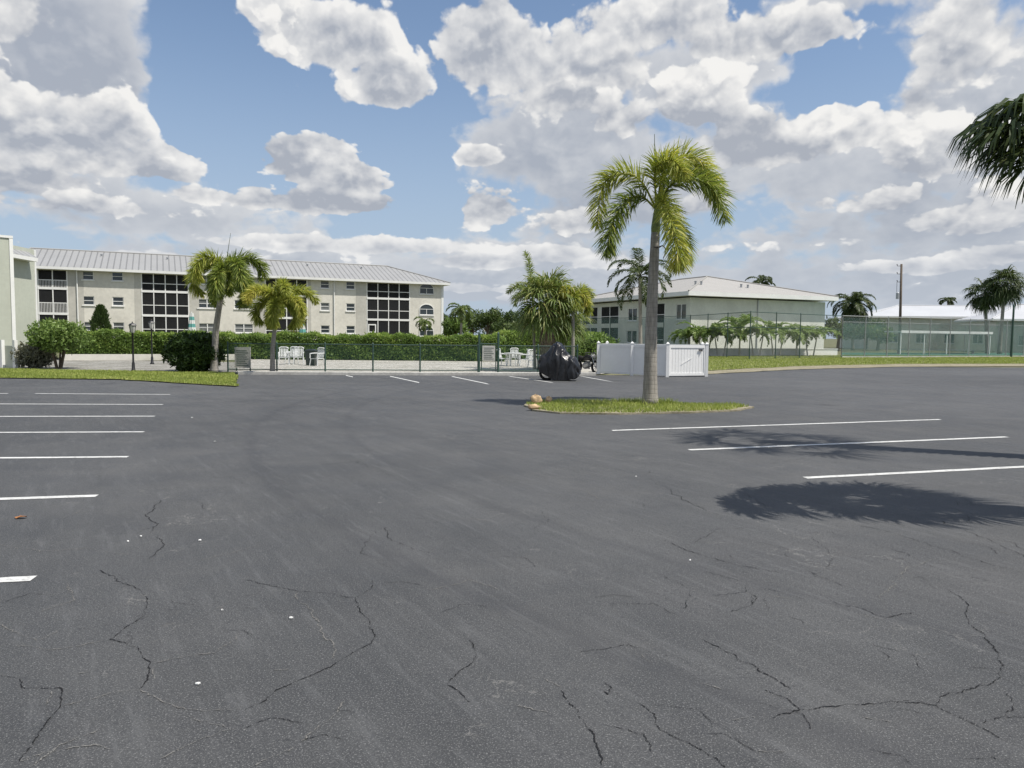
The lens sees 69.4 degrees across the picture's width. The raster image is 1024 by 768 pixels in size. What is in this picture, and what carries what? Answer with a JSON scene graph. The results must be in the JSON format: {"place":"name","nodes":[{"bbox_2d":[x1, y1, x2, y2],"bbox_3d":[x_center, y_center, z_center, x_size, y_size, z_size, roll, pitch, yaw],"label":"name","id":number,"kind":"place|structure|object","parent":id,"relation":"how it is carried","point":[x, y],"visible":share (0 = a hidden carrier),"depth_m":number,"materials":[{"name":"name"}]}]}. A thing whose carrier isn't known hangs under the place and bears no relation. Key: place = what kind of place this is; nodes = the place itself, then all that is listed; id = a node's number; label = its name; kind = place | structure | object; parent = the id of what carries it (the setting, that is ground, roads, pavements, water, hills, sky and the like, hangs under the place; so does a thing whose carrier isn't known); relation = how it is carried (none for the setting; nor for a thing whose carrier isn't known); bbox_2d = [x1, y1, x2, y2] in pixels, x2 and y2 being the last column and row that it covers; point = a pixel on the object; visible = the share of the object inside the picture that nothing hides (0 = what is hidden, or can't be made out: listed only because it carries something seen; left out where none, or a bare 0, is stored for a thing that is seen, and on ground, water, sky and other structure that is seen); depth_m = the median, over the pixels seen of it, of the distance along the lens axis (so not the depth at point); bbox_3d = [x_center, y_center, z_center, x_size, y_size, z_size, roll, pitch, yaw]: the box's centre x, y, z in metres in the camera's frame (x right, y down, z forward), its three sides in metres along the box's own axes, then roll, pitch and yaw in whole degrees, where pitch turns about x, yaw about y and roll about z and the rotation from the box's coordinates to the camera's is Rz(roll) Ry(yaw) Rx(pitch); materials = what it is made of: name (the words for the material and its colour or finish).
{"place":"outdoors","nodes":[
{"label":"outdoors","id":0,"kind":"place"},
{"bbox_2d":[0,235,37,346],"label":"stucco building","id":1,"kind":"structure","parent":0,"point":[18,297],"depth_m":62.59,"materials":[{"name":"white paint"}]},
{"bbox_2d":[0,367,238,385],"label":"grass","id":2,"kind":"structure","parent":0,"point":[213,378],"depth_m":27.52,"materials":[{"name":"green plant"}]},
{"bbox_2d":[129,321,135,370],"bbox_3d":[-15.800,-1.557,30.843,0.328,2.100,0.328,1,4,0],"label":"lamp post","id":3,"kind":"object","parent":2,"relation":"on","point":[132,327],"visible":0.93,"depth_m":30.80,"materials":[{"name":"black metal"}]},
{"bbox_2d":[160,330,226,371],"bbox_3d":[-13.409,-1.344,31.178,2.687,1.860,2.374,1,4,0],"label":"dark shrub","id":4,"kind":"object","parent":2,"relation":"on","point":[185,351],"visible":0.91,"depth_m":30.52,"materials":[{"name":"green plant"}]},
{"bbox_2d":[29,247,450,340],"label":"apartment building","id":5,"kind":"structure","parent":0,"point":[139,290],"depth_m":86.73,"materials":[{"name":"beige paint"}]},
{"bbox_2d":[81,271,94,280],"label":"window","id":6,"kind":"structure","parent":5,"relation":"in","point":[87,275],"depth_m":80.69,"materials":[{"name":"white glass"}]},
{"bbox_2d":[82,296,94,305],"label":"window","id":7,"kind":"structure","parent":5,"relation":"in","point":[88,300],"depth_m":80.87,"materials":[{"name":"white glass"}]},
{"bbox_2d":[111,272,123,281],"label":"window","id":8,"kind":"structure","parent":5,"relation":"in","point":[116,276],"depth_m":81.88,"materials":[{"name":"white glass"}]},
{"bbox_2d":[112,297,124,306],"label":"window","id":9,"kind":"structure","parent":5,"relation":"in","point":[116,301],"depth_m":82.06,"materials":[{"name":"white glass"}]},
{"bbox_2d":[199,323,213,331],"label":"window","id":10,"kind":"structure","parent":5,"relation":"in","point":[208,327],"depth_m":86.08,"materials":[{"name":"white glass"}]},
{"bbox_2d":[197,299,215,308],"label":"window","id":11,"kind":"structure","parent":5,"relation":"in","point":[203,304],"depth_m":85.85,"materials":[{"name":"white glass"}]},
{"bbox_2d":[234,324,252,333],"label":"window","id":12,"kind":"structure","parent":5,"relation":"in","point":[239,328],"depth_m":87.82,"materials":[{"name":"white glass"}]},
{"bbox_2d":[419,304,433,315],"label":"arched window","id":13,"kind":"structure","parent":5,"relation":"in","point":[425,309],"depth_m":97.19,"materials":[{"name":"white glass"}]},
{"bbox_2d":[419,284,433,294],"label":"arched window","id":14,"kind":"structure","parent":5,"relation":"in","point":[423,289],"depth_m":97.02,"materials":[{"name":"grey glass"}]},
{"bbox_2d":[0,335,1023,386],"bbox_3d":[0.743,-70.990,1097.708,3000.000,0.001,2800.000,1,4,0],"label":"ground","id":15,"kind":"structure","parent":0,"point":[831,341],"depth_m":48.62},
{"bbox_2d":[88,304,113,331],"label":"cypress tree","id":16,"kind":"object","parent":15,"relation":"on","point":[99,317],"visible":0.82,"depth_m":61.42,"materials":[{"name":"green plant"}]},
{"bbox_2d":[11,359,235,372],"bbox_3d":[-33.163,-1.195,38.330,45.650,0.001,13.366,1,4,11],"label":"shell gravel bed","id":17,"kind":"object","parent":15,"relation":"on","point":[115,365],"visible":0.33,"depth_m":35.93,"materials":[{"name":"beige gravel"}]},
{"bbox_2d":[0,340,19,367],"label":"fence","id":18,"kind":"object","parent":17,"relation":"on","point":[5,358],"depth_m":32.65,"materials":[{"name":"white paint"}]},
{"bbox_2d":[10,341,58,367],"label":"dry shrub","id":19,"kind":"object","parent":17,"relation":"on","point":[29,356],"visible":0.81,"depth_m":32.48,"materials":[{"name":"brown plant"}]},
{"bbox_2d":[23,317,95,368],"bbox_3d":[-19.853,-1.797,32.517,2.703,2.295,2.540,-2,5,-35],"label":"leafy shrub","id":20,"kind":"object","parent":17,"relation":"on","point":[60,337],"visible":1,"depth_m":31.97,"materials":[{"name":"green plant"}]},
{"bbox_2d":[65,327,153,353],"bbox_3d":[-23.665,-2.336,43.475,4.823,1.986,1.843,-1,4,-25],"label":"hedge","id":21,"kind":"object","parent":17,"relation":"on","point":[112,341],"visible":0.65,"depth_m":43.09,"materials":[{"name":"green plant"}]},
{"bbox_2d":[148,320,154,363],"bbox_3d":[-18.477,-2.157,37.953,0.328,2.300,0.328,1,4,0],"label":"lamp post","id":22,"kind":"object","parent":17,"relation":"on","point":[151,324],"visible":0.98,"depth_m":37.92,"materials":[{"name":"black metal"}]},
{"bbox_2d":[183,233,271,371],"bbox_3d":[-11.941,-3.359,30.830,3.306,5.803,3.357,2,4,14],"label":"palm tree","id":23,"kind":"object","parent":17,"relation":"on","point":[221,284],"visible":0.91,"depth_m":30.46,"materials":[{"name":"green plant"}]},
{"bbox_2d":[64,354,234,359],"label":"retaining wall","id":24,"kind":"structure","parent":15,"relation":"on","point":[110,357],"depth_m":42.65,"materials":[{"name":"beige paint"}]},
{"bbox_2d":[188,312,195,330],"bbox_3d":[-22.439,-3.523,51.896,0.609,3.100,0.609,1,4,0],"label":"closed parasol","id":25,"kind":"object","parent":15,"relation":"on","point":[191,325],"visible":0.57,"depth_m":51.72,"materials":[{"name":"white fabric"}]},
{"bbox_2d":[236,359,603,373],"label":"pool deck","id":26,"kind":"structure","parent":15,"relation":"on","point":[381,366],"depth_m":38.65,"materials":[{"name":"beige concrete"}]},
{"bbox_2d":[234,346,250,370],"bbox_3d":[-11.699,-1.102,32.188,0.697,1.100,0.124,1,4,1],"label":"notice board","id":27,"kind":"object","parent":26,"relation":"on","point":[240,358],"visible":0.68,"depth_m":32.13,"materials":[{"name":"grey metal"}]},
{"bbox_2d":[239,277,320,370],"bbox_3d":[-9.567,-2.393,30.321,3.392,3.974,3.059,1,4,0],"label":"palm tree","id":28,"kind":"object","parent":26,"relation":"on","point":[281,293],"visible":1,"depth_m":29.91,"materials":[{"name":"green plant"}]},
{"bbox_2d":[305,349,316,364],"bbox_3d":[-10.448,-1.397,38.499,0.566,0.840,0.566,1,4,0],"label":"litter bin","id":29,"kind":"object","parent":26,"relation":"on","point":[312,355],"visible":0.72,"depth_m":38.27,"materials":[{"name":"black metal"}]},
{"bbox_2d":[152,329,506,361],"bbox_3d":[-11.485,-2.443,47.017,22.260,2.048,1.830,0,4,-3],"label":"hedge","id":30,"kind":"object","parent":26,"relation":"on","point":[160,338],"visible":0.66,"depth_m":46.54,"materials":[{"name":"green plant"}]},
{"bbox_2d":[227,341,477,371],"bbox_3d":[-6.789,-1.145,32.026,10.740,1.310,0.146,0,4,-6],"label":"chain link fence","id":31,"kind":"object","parent":26,"relation":"on","point":[325,359],"visible":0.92,"depth_m":32.01,"materials":[{"name":"metal"}]},
{"bbox_2d":[478,331,499,371],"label":"pool gate","id":32,"kind":"structure","parent":26,"relation":"on","point":[488,353],"depth_m":32.63,"materials":[{"name":"metal"}]},
{"bbox_2d":[494,321,539,351],"bbox_3d":[0.521,-3.026,51.892,3.730,2.810,2.979,1,4,0],"label":"round shrub","id":33,"kind":"object","parent":26,"relation":"on","point":[509,327],"visible":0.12,"depth_m":51.48,"materials":[{"name":"green plant"}]},
{"bbox_2d":[505,250,541,368],"bbox_3d":[1.073,-3.703,36.675,2.451,5.971,1.961,-2,5,-33],"label":"palm tree","id":34,"kind":"object","parent":26,"relation":"on","point":[529,270],"visible":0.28,"depth_m":36.65,"materials":[{"name":"green plant"}]},
{"bbox_2d":[499,344,577,371],"bbox_3d":[1.152,-1.121,32.915,3.630,1.310,0.080,0,4,-6],"label":"chain link fence","id":35,"kind":"object","parent":26,"relation":"on","point":[537,353],"visible":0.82,"depth_m":32.85,"materials":[{"name":"metal"}]},
{"bbox_2d":[496,329,598,359],"bbox_3d":[2.638,-2.793,52.459,8.171,2.295,1.905,-2,4,-31],"label":"hedge","id":36,"kind":"object","parent":26,"relation":"on","point":[511,339],"visible":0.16,"depth_m":50.48,"materials":[{"name":"green plant"}]},
{"bbox_2d":[509,265,588,355],"bbox_3d":[1.649,-3.088,34.749,3.961,5.027,4.202,1,4,0],"label":"palm tree","id":37,"kind":"object","parent":26,"relation":"on","point":[544,319],"visible":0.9,"depth_m":33.93,"materials":[{"name":"green plant"}]},
{"bbox_2d":[546,282,596,356],"bbox_3d":[2.769,-2.661,34.252,2.299,4.244,1.862,-3,5,-40],"label":"palm tree","id":38,"kind":"object","parent":26,"relation":"on","point":[588,297],"visible":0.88,"depth_m":34.01,"materials":[{"name":"green plant"}]},
{"bbox_2d":[554,301,598,350],"bbox_3d":[2.691,-2.549,36.488,3.047,3.748,2.978,1,4,0],"label":"shrub","id":39,"kind":"object","parent":26,"relation":"on","point":[578,336],"visible":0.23,"depth_m":35.84,"materials":[{"name":"green plant"}]},
{"bbox_2d":[567,330,619,361],"bbox_3d":[5.107,-2.414,47.915,4.285,2.146,3.002,1,4,0],"label":"round shrub","id":40,"kind":"object","parent":26,"relation":"on","point":[594,338],"visible":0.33,"depth_m":47.05,"materials":[{"name":"green plant"}]},
{"bbox_2d":[413,316,434,335],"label":"palm tree","id":41,"kind":"object","parent":15,"relation":"on","point":[423,323],"visible":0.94,"depth_m":69.54,"materials":[{"name":"green plant"}]},
{"bbox_2d":[441,316,471,336],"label":"broadleaf tree","id":42,"kind":"object","parent":15,"relation":"on","point":[450,327],"visible":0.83,"depth_m":88.76,"materials":[{"name":"green plant"}]},
{"bbox_2d":[445,302,475,334],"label":"palm tree","id":43,"kind":"object","parent":15,"relation":"on","point":[460,311],"visible":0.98,"depth_m":74.42,"materials":[{"name":"green plant"}]},
{"bbox_2d":[458,308,495,339],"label":"broadleaf tree","id":44,"kind":"object","parent":15,"relation":"on","point":[472,327],"visible":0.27,"depth_m":116.55,"materials":[{"name":"green plant"}]},
{"bbox_2d":[472,306,503,334],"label":"broadleaf tree","id":45,"kind":"object","parent":15,"relation":"on","point":[485,319],"visible":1,"depth_m":103.87,"materials":[{"name":"green plant"}]},
{"bbox_2d":[492,310,528,330],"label":"broadleaf tree","id":46,"kind":"object","parent":15,"relation":"on","point":[508,316],"visible":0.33,"depth_m":98.55,"materials":[{"name":"green plant"}]},
{"bbox_2d":[0,367,1023,767],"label":"parking lot","id":47,"kind":"structure","parent":15,"relation":"on","point":[460,457],"depth_m":5.29,"materials":[{"name":"grey asphalt"}]},
{"bbox_2d":[0,576,35,581],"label":"parking line","id":48,"kind":"object","parent":47,"relation":"on","point":[15,579],"visible":1,"depth_m":5.05,"materials":[{"name":"paint"}]},
{"bbox_2d":[0,495,96,499],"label":"parking line","id":49,"kind":"object","parent":47,"relation":"on","point":[36,497],"visible":1,"depth_m":7.52,"materials":[{"name":"paint"}]},
{"bbox_2d":[0,456,127,457],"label":"parking line","id":50,"kind":"object","parent":47,"relation":"on","point":[69,457],"visible":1,"depth_m":9.90,"materials":[{"name":"paint"}]},
{"bbox_2d":[0,431,144,432],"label":"parking line","id":51,"kind":"object","parent":47,"relation":"on","point":[68,432],"visible":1,"depth_m":12.30,"materials":[{"name":"paint"}]},
{"bbox_2d":[238,371,419,374],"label":"kerb","id":52,"kind":"structure","parent":47,"relation":"on","point":[313,373],"depth_m":30.02,"materials":[{"name":"concrete"}]},
{"bbox_2d":[2,426,1005,766],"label":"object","id":53,"kind":"object","parent":47,"relation":"on","point":[236,638],"visible":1,"depth_m":3.66,"materials":[{"name":"black asphalt"}]},
{"bbox_2d":[420,372,595,375],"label":"kerb","id":54,"kind":"structure","parent":47,"relation":"on","point":[503,373],"depth_m":31.00,"materials":[{"name":"concrete"}]},
{"bbox_2d":[1,459,1023,767],"bbox_3d":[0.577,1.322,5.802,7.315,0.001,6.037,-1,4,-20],"label":"asphalt crack","id":55,"kind":"object","parent":47,"relation":"on","point":[561,690],"visible":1,"depth_m":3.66,"materials":[{"name":"black asphalt"}]},
{"bbox_2d":[537,341,580,379],"bbox_3d":[1.791,-0.864,28.085,1.671,1.510,0.967,1,4,9],"label":"covered motorcycle","id":56,"kind":"object","parent":47,"relation":"on","point":[557,361],"visible":1,"depth_m":27.78,"materials":[{"name":"black fabric"}]},
{"bbox_2d":[575,352,596,371],"bbox_3d":[3.489,-0.978,34.047,0.708,0.971,1.826,-1,4,-23],"label":"motorcycle","id":57,"kind":"object","parent":47,"relation":"on","point":[586,364],"visible":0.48,"depth_m":33.82,"materials":[{"name":"metal"}]},
{"bbox_2d":[596,341,708,376],"bbox_3d":[6.173,-1.143,32.748,4.837,1.480,3.211,1,4,9],"label":"vinyl enclosure","id":58,"kind":"object","parent":47,"relation":"on","point":[682,360],"visible":0.93,"depth_m":31.74,"materials":[{"name":"white plastic"}]},
{"bbox_2d":[612,419,940,430],"bbox_3d":[5.450,0.794,14.532,7.699,0.001,0.119,-1,4,-18],"label":"parking line","id":59,"kind":"object","parent":47,"relation":"on","point":[776,424],"visible":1,"depth_m":14.32,"materials":[{"name":"paint"}]},
{"bbox_2d":[688,436,1004,449],"bbox_3d":[5.687,0.959,12.081,6.344,0.001,0.120,-1,4,-17],"label":"parking line","id":60,"kind":"object","parent":47,"relation":"on","point":[843,443],"visible":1,"depth_m":11.97,"materials":[{"name":"paint"}]},
{"bbox_2d":[804,466,1023,478],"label":"parking line","id":61,"kind":"object","parent":47,"relation":"on","point":[913,472],"visible":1,"depth_m":9.44,"materials":[{"name":"paint"}]},
{"bbox_2d":[946,93,1023,207],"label":"palm tree","id":62,"kind":"object","parent":47,"relation":"on","point":[991,128],"visible":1,"depth_m":6.57,"materials":[{"name":"green plant"}]},
{"bbox_2d":[583,315,689,343],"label":"hedge","id":63,"kind":"object","parent":15,"relation":"on","point":[610,318],"visible":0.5,"depth_m":78.26,"materials":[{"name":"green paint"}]},
{"bbox_2d":[607,247,671,343],"bbox_3d":[10.325,-6.436,59.511,5.730,8.604,5.781,1,4,0],"label":"palm tree","id":64,"kind":"object","parent":15,"relation":"on","point":[636,272],"visible":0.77,"depth_m":59.56,"materials":[{"name":"green plant"}]},
{"bbox_2d":[668,326,704,343],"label":"bushy palm","id":65,"kind":"object","parent":15,"relation":"on","point":[679,333],"visible":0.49,"depth_m":67.17,"materials":[{"name":"plant"}]},
{"bbox_2d":[676,321,729,349],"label":"bushy palm","id":66,"kind":"object","parent":15,"relation":"on","point":[697,332],"visible":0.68,"depth_m":65.34,"materials":[{"name":"plant"}]},
{"bbox_2d":[696,323,747,355],"bbox_3d":[18.573,-3.912,65.441,4.773,2.964,4.376,1,4,0],"label":"bushy palm","id":67,"kind":"object","parent":15,"relation":"on","point":[713,326],"visible":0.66,"depth_m":64.82,"materials":[{"name":"plant"}]},
{"bbox_2d":[745,275,775,285],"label":"palm tree","id":68,"kind":"object","parent":15,"relation":"on","point":[768,280],"visible":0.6,"depth_m":138.07,"materials":[{"name":"green plant"}]},
{"bbox_2d":[709,348,837,355],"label":"garden wall","id":69,"kind":"structure","parent":15,"relation":"on","point":[769,351],"depth_m":69.03,"materials":[{"name":"white paint"}]},
{"bbox_2d":[824,315,860,350],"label":"broadleaf tree","id":70,"kind":"object","parent":15,"relation":"on","point":[828,321],"visible":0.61,"depth_m":98.66,"materials":[{"name":"green plant"}]},
{"bbox_2d":[827,291,876,350],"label":"palm tree","id":71,"kind":"object","parent":15,"relation":"on","point":[850,307],"visible":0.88,"depth_m":103.49,"materials":[{"name":"green plant"}]},
{"bbox_2d":[708,364,1023,373],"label":"sand verge","id":72,"kind":"structure","parent":15,"relation":"on","point":[820,367],"depth_m":44.59,"materials":[{"name":"beige sand"}]},
{"bbox_2d":[846,317,887,349],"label":"broadleaf tree","id":73,"kind":"object","parent":15,"relation":"on","point":[882,326],"visible":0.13,"depth_m":110.83,"materials":[{"name":"green plant"}]},
{"bbox_2d":[862,324,896,350],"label":"broadleaf tree","id":74,"kind":"object","parent":15,"relation":"on","point":[878,336],"visible":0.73,"depth_m":107.13,"materials":[{"name":"green plant"}]},
{"bbox_2d":[896,264,902,349],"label":"utility pole","id":75,"kind":"object","parent":15,"relation":"on","point":[898,296],"visible":0.94,"depth_m":111.25,"materials":[{"name":"brown wood"}]},
{"bbox_2d":[842,353,1022,355],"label":"tennis court","id":76,"kind":"object","parent":15,"relation":"on","point":[938,354],"visible":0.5,"depth_m":84.15,"materials":[{"name":"green"}]},
{"bbox_2d":[842,322,1023,352],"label":"chain link fence","id":77,"kind":"object","parent":76,"relation":"on","point":[929,337],"visible":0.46,"depth_m":92.34,"materials":[{"name":"green metal"}]},
{"bbox_2d":[885,330,992,353],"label":"court shelter","id":78,"kind":"object","parent":76,"relation":"on","point":[947,332],"visible":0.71,"depth_m":84.86,"materials":[{"name":"white paint"}]},
{"bbox_2d":[981,264,1023,353],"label":"palm tree","id":79,"kind":"object","parent":76,"relation":"on","point":[1005,293],"visible":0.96,"depth_m":88.68,"materials":[{"name":"green plant"}]},
{"bbox_2d":[937,297,956,304],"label":"palm tree","id":80,"kind":"object","parent":15,"relation":"on","point":[950,300],"visible":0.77,"depth_m":158.55,"materials":[{"name":"green plant"}]},
{"bbox_2d":[963,277,1000,352],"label":"palm tree","id":81,"kind":"object","parent":15,"relation":"on","point":[980,301],"visible":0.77,"depth_m":91.11,"materials":[{"name":"green plant"}]},
{"bbox_2d":[954,304,1023,352],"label":"grey roofed building","id":82,"kind":"structure","parent":15,"relation":"on","point":[995,316],"depth_m":102.35,"materials":[{"name":"paint"}]},
{"bbox_2d":[0,0,1023,338],"label":"sky","id":83,"kind":"structure","parent":0,"point":[451,141],"materials":[{"name":"blue"}]},
{"bbox_2d":[524,397,753,414],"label":"grass","id":84,"kind":"structure","parent":0,"point":[571,404],"depth_m":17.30,"materials":[{"name":"green plant"}]},
{"bbox_2d":[583,134,739,404],"bbox_3d":[3.890,-2.725,17.828,4.175,6.566,2.684,-2,4,-32],"label":"palm tree","id":85,"kind":"object","parent":84,"relation":"on","point":[675,169],"visible":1,"depth_m":17.53,"materials":[{"name":"green plant"}]},
{"bbox_2d":[618,397,677,403],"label":"grass","id":86,"kind":"structure","parent":0,"point":[659,401],"depth_m":18.39,"materials":[{"name":"green plant"}]},
{"bbox_2d":[578,276,838,348],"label":"two storey building","id":87,"kind":"structure","parent":0,"point":[700,296],"depth_m":84.81,"materials":[{"name":"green paint"}]},
{"bbox_2d":[625,330,636,343],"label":"window","id":88,"kind":"structure","parent":87,"relation":"in","point":[633,334],"depth_m":90.48,"materials":[{"name":"grey glass"}]},
{"bbox_2d":[627,308,636,321],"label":"window","id":89,"kind":"structure","parent":87,"relation":"in","point":[632,312],"depth_m":90.21,"materials":[{"name":"grey glass"}]},
{"bbox_2d":[675,304,685,320],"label":"window","id":90,"kind":"structure","parent":87,"relation":"in","point":[680,308],"depth_m":81.24,"materials":[{"name":"grey glass"}]},
{"bbox_2d":[708,354,1023,369],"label":"grass","id":91,"kind":"structure","parent":0,"point":[954,360],"depth_m":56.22,"materials":[{"name":"green plant"}]},
{"bbox_2d":[717,313,768,355],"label":"bushy palm","id":92,"kind":"object","parent":91,"relation":"on","point":[740,319],"visible":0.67,"depth_m":65.14,"materials":[{"name":"plant"}]},
{"bbox_2d":[732,324,783,355],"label":"bushy palm","id":93,"kind":"object","parent":91,"relation":"on","point":[756,331],"visible":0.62,"depth_m":66.30,"materials":[{"name":"plant"}]},
{"bbox_2d":[690,311,842,358],"bbox_3d":[22.630,-4.102,62.851,12.235,3.750,12.092,1,4,0],"label":"chain link fence","id":94,"kind":"object","parent":91,"relation":"on","point":[758,327],"visible":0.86,"depth_m":60.62,"materials":[{"name":"green metal"}]},
{"bbox_2d":[748,320,805,355],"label":"bushy palm","id":95,"kind":"object","parent":91,"relation":"on","point":[781,332],"visible":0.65,"depth_m":66.66,"materials":[{"name":"plant"}]},
{"bbox_2d":[776,325,819,355],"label":"bushy palm","id":96,"kind":"object","parent":91,"relation":"on","point":[805,331],"visible":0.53,"depth_m":67.99,"materials":[{"name":"plant"}]},
{"bbox_2d":[784,324,843,355],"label":"bushy palm","id":97,"kind":"object","parent":91,"relation":"on","point":[822,333],"visible":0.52,"depth_m":68.44,"materials":[{"name":"plant"}]},
{"bbox_2d":[842,356,1023,357],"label":"court kerb","id":98,"kind":"structure","parent":91,"relation":"on","point":[925,356],"depth_m":68.37,"materials":[{"name":"concrete"}]},
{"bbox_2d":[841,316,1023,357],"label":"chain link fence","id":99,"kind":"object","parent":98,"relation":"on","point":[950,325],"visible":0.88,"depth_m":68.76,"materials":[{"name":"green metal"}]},
{"bbox_2d":[1010,304,1014,356],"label":"tall pole","id":100,"kind":"object","parent":91,"relation":"on","point":[1012,334],"visible":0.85,"depth_m":73.71,"materials":[{"name":"metal"}]},
{"bbox_2d":[833,305,1012,350],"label":"white roofed building","id":101,"kind":"structure","parent":0,"point":[925,313],"depth_m":118.93,"materials":[{"name":"beige paint"}]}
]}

